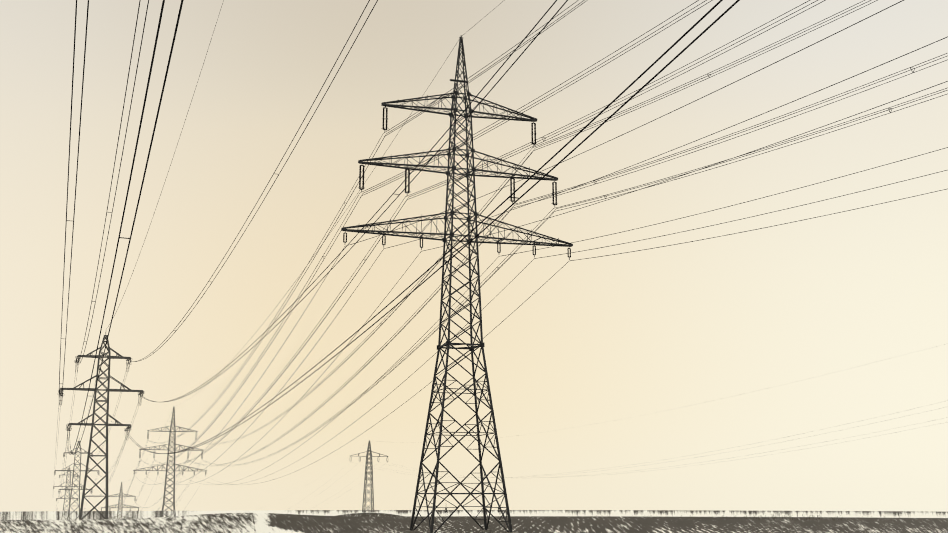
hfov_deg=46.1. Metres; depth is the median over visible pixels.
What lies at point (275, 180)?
line conductors
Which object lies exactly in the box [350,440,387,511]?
pylon
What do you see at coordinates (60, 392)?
pylon insulators
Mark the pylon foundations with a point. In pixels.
(407, 531)
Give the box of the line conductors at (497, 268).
[101,0,947,517]
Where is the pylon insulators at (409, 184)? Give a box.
[343,107,570,256]
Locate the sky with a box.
[0,0,947,511]
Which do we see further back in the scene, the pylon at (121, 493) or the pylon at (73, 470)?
the pylon at (121, 493)
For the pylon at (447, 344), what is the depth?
135.45 m
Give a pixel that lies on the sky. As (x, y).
(644, 336)
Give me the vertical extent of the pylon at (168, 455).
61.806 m
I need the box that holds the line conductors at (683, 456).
[287,346,947,509]
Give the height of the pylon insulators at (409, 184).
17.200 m
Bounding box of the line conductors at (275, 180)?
[53,0,739,510]
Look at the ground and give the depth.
174.40 m
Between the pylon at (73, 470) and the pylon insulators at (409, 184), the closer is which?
the pylon insulators at (409, 184)
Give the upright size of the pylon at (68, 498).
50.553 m
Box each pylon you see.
[54,441,98,519]
[54,466,81,519]
[58,335,144,518]
[101,482,138,518]
[133,407,206,516]
[341,35,572,532]
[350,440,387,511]
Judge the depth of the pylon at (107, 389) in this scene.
259.35 m
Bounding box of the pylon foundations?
[405,530,516,532]
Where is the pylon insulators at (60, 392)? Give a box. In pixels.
[59,356,143,430]
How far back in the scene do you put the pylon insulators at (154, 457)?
458.84 m
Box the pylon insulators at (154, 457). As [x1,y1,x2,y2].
[134,433,205,474]
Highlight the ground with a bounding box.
[0,510,947,532]
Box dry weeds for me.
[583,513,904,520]

